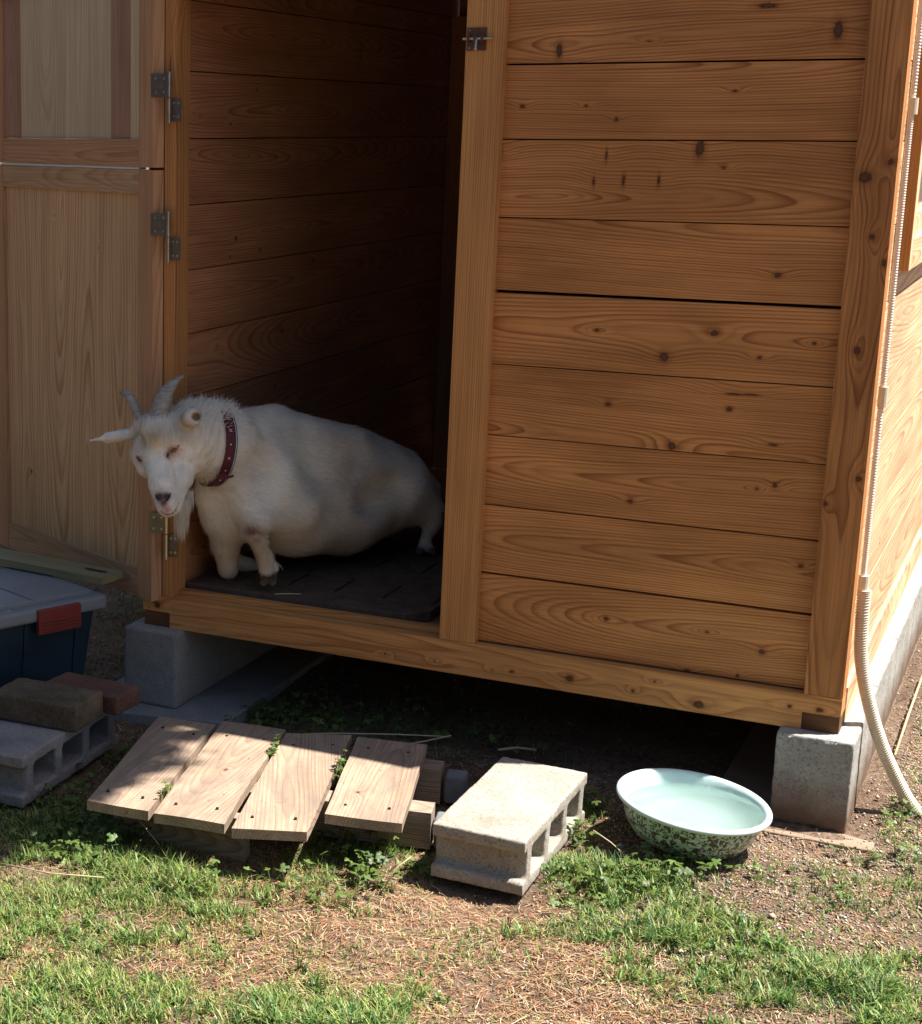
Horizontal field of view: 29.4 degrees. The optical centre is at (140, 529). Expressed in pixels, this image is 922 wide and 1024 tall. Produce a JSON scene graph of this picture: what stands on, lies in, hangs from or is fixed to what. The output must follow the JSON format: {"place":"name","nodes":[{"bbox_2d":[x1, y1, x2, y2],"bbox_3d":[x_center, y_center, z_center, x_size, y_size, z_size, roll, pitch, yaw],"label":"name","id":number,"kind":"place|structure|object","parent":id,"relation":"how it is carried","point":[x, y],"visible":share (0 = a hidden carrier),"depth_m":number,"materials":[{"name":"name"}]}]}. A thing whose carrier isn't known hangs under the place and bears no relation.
{"place":"outdoors","nodes":[
{"label":"outdoors","id":0,"kind":"place"},
{"bbox_2d":[0,162,921,1023],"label":"ground","id":1,"kind":"structure","parent":0,"point":[590,716],"depth_m":3.32,"materials":[{"name":"soil"}]},
{"bbox_2d":[0,567,105,687],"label":"storage bin","id":2,"kind":"object","parent":1,"relation":"on","point":[45,622],"visible":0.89,"depth_m":4.01,"materials":[{"name":"plastic"}]},
{"bbox_2d":[0,548,122,584],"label":"batten","id":3,"kind":"object","parent":2,"relation":"on","point":[59,568],"visible":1,"depth_m":4.19,"materials":[{"name":"brown wood"}]},
{"bbox_2d":[0,712,117,807],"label":"hollow block","id":4,"kind":"object","parent":1,"relation":"on","point":[34,759],"depth_m":3.65,"materials":[{"name":"concrete"}]},
{"bbox_2d":[0,678,102,732],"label":"brick","id":5,"kind":"object","parent":4,"relation":"on","point":[69,708],"visible":1,"depth_m":3.70,"materials":[{"name":"brown brick"}]},
{"bbox_2d":[46,672,139,714],"bbox_3d":[-0.111,0.371,3.840,0.202,0.046,0.100,8,16,31],"label":"brick","id":6,"kind":"object","parent":4,"relation":"on","point":[118,697],"visible":0.5,"depth_m":3.81,"materials":[{"name":"red brick"}]},
{"bbox_2d":[114,646,332,728],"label":"paving slab","id":7,"kind":"structure","parent":1,"relation":"on","point":[270,675],"depth_m":4.25,"materials":[{"name":"concrete"}]},
{"bbox_2d":[125,617,277,708],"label":"foundation block","id":8,"kind":"structure","parent":7,"relation":"on","point":[168,667],"depth_m":4.15,"materials":[{"name":"concrete"}]},
{"bbox_2d":[0,0,921,733],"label":"shed","id":9,"kind":"structure","parent":8,"relation":"on","point":[580,306],"depth_m":3.64,"materials":[{"name":"brown wood"}]},
{"bbox_2d":[0,164,180,600],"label":"lower door","id":10,"kind":"structure","parent":9,"relation":"in","point":[81,248],"depth_m":4.25,"materials":[{"name":"wood"}]},
{"bbox_2d":[0,0,181,168],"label":"upper door","id":11,"kind":"structure","parent":9,"relation":"in","point":[90,74],"depth_m":4.07,"materials":[{"name":"wood"}]},
{"bbox_2d":[187,499,445,621],"bbox_3d":[0.679,0.054,4.543,0.608,0.024,1.226,7,15,28],"label":"floor mat","id":12,"kind":"object","parent":9,"relation":"on","point":[398,577],"visible":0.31,"depth_m":4.17,"materials":[{"name":"rubber"}]},
{"bbox_2d":[90,375,444,587],"bbox_3d":[0.369,-0.135,4.184,0.991,0.550,0.298,-9,16,-34],"label":"goat","id":13,"kind":"object","parent":12,"relation":"on","point":[271,479],"visible":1,"depth_m":4.06},
{"bbox_2d":[854,0,921,815],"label":"drain hose","id":14,"kind":"object","parent":9,"relation":"attached to","point":[881,743],"visible":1,"depth_m":3.38,"materials":[{"name":"beige plastic"}]},
{"bbox_2d":[891,2,921,293],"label":"window","id":15,"kind":"structure","parent":9,"relation":"in","point":[910,258],"depth_m":3.34,"materials":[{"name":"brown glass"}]},
{"bbox_2d":[87,716,443,860],"bbox_3d":[0.274,0.553,3.478,0.652,0.111,0.564,4,14,16],"label":"wooden pallet","id":16,"kind":"object","parent":1,"relation":"on","point":[234,790],"visible":1,"depth_m":3.41,"materials":[{"name":"brown wood"}]},
{"bbox_2d":[138,819,159,844],"bbox_3d":[0.008,0.593,3.361,0.008,0.047,0.081,-12,18,-42],"label":"dry stalk","id":17,"kind":"object","parent":16,"relation":"hanging from","point":[148,832],"visible":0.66,"depth_m":3.35,"materials":[{"name":"brown plant"}]},
{"bbox_2d":[303,733,442,736],"bbox_3d":[0.494,0.460,3.789,0.388,0.013,0.010,0,13,-1],"label":"dry stalk","id":18,"kind":"object","parent":1,"relation":"on","point":[377,734],"visible":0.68,"depth_m":3.79,"materials":[{"name":"beige plant"}]},
{"bbox_2d":[413,735,450,742],"bbox_3d":[0.638,0.469,3.772,0.114,0.013,0.008,-4,14,-16],"label":"dry stalk","id":19,"kind":"object","parent":18,"relation":"on","point":[432,739],"visible":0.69,"depth_m":3.77,"materials":[{"name":"beige plant"}]},
{"bbox_2d":[433,812,444,847],"bbox_3d":[0.605,0.596,3.360,0.045,0.062,0.050,4,14,17],"label":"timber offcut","id":20,"kind":"object","parent":1,"relation":"on","point":[439,815],"visible":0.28,"depth_m":3.35,"materials":[{"name":"beige wood"}]},
{"bbox_2d":[444,769,467,803],"bbox_3d":[0.665,0.544,3.583,0.045,0.062,0.050,4,14,17],"label":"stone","id":21,"kind":"object","parent":1,"relation":"on","point":[456,786],"visible":0.78,"depth_m":3.56,"materials":[{"name":"grey stone"}]},
{"bbox_2d":[0,580,921,987],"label":"weeds","id":22,"kind":"object","parent":1,"relation":"on","point":[362,868],"visible":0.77,"depth_m":3.35,"materials":[{"name":"green plant"}]},
{"bbox_2d":[0,585,921,1023],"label":"dry litter","id":23,"kind":"object","parent":1,"relation":"on","point":[432,967],"visible":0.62,"depth_m":2.96,"materials":[{"name":"beige plant"}]},
{"bbox_2d":[385,856,411,886],"bbox_3d":[0.478,0.637,3.169,0.057,0.052,0.011,-5,14,-22],"label":"dry stalk","id":24,"kind":"object","parent":23,"relation":"on","point":[395,870],"visible":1,"depth_m":3.17,"materials":[{"name":"beige plant"}]},
{"bbox_2d":[431,757,586,895],"bbox_3d":[0.727,0.574,3.329,0.188,0.110,0.409,7,15,28],"label":"hollow block","id":25,"kind":"object","parent":1,"relation":"on","point":[501,824],"depth_m":3.22,"materials":[{"name":"concrete"}]},
{"bbox_2d":[497,746,536,750],"bbox_3d":[0.842,0.492,3.805,0.088,0.007,0.014,0,13,0],"label":"dry stalk","id":26,"kind":"object","parent":1,"relation":"on","point":[516,747],"visible":1,"depth_m":3.80,"materials":[{"name":"beige plant"}]},
{"bbox_2d":[616,768,772,859],"bbox_3d":[1.085,0.570,3.345,0.295,0.111,0.296,7,15,28],"label":"enamel basin","id":27,"kind":"object","parent":1,"relation":"on","point":[707,816],"visible":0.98,"depth_m":3.32,"materials":[{"name":"white ceramic"}]},
{"bbox_2d":[723,631,921,852],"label":"paving slab","id":28,"kind":"structure","parent":1,"relation":"on","point":[751,768],"depth_m":3.74,"materials":[{"name":"grey concrete"}]},
{"bbox_2d":[770,718,863,832],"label":"foundation block","id":29,"kind":"structure","parent":28,"relation":"on","point":[815,779],"depth_m":3.41,"materials":[{"name":"concrete"}]},
{"bbox_2d":[846,686,877,799],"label":"foundation block","id":30,"kind":"structure","parent":28,"relation":"on","point":[856,711],"depth_m":3.60,"materials":[{"name":"concrete"}]},
{"bbox_2d":[869,637,897,762],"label":"foundation block","id":31,"kind":"structure","parent":28,"relation":"on","point":[882,667],"depth_m":3.92,"materials":[{"name":"concrete"}]},
{"bbox_2d":[883,597,914,710],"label":"foundation block","id":32,"kind":"structure","parent":28,"relation":"on","point":[899,628],"depth_m":4.24,"materials":[{"name":"concrete"}]},
{"bbox_2d":[902,563,921,664],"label":"foundation block","id":33,"kind":"structure","parent":28,"relation":"on","point":[913,589],"depth_m":4.55,"materials":[{"name":"concrete"}]},
{"bbox_2d":[894,675,921,755],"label":"dry stalk","id":34,"kind":"object","parent":1,"relation":"on","point":[906,719],"visible":0.96,"depth_m":4.06,"materials":[{"name":"beige plant"}]},
{"bbox_2d":[0,576,921,1023],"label":"grass","id":35,"kind":"structure","parent":0,"point":[880,988],"depth_m":2.96,"materials":[{"name":"green plant"}]},
{"bbox_2d":[0,863,103,877],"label":"dry stalk","id":36,"kind":"object","parent":35,"relation":"on","point":[53,873],"visible":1,"depth_m":3.17,"materials":[{"name":"beige plant"}]},
{"bbox_2d":[593,830,624,855],"bbox_3d":[0.910,0.609,3.281,0.075,0.047,0.009,7,15,28],"label":"dry stalk","id":37,"kind":"object","parent":35,"relation":"on","point":[608,841],"visible":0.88,"depth_m":3.29,"materials":[{"name":"beige plant"}]},
{"bbox_2d":[380,634,921,1023],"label":"gravel","id":38,"kind":"structure","parent":0,"point":[847,865],"depth_m":3.12,"materials":[{"name":"brown gravel"}]}
]}

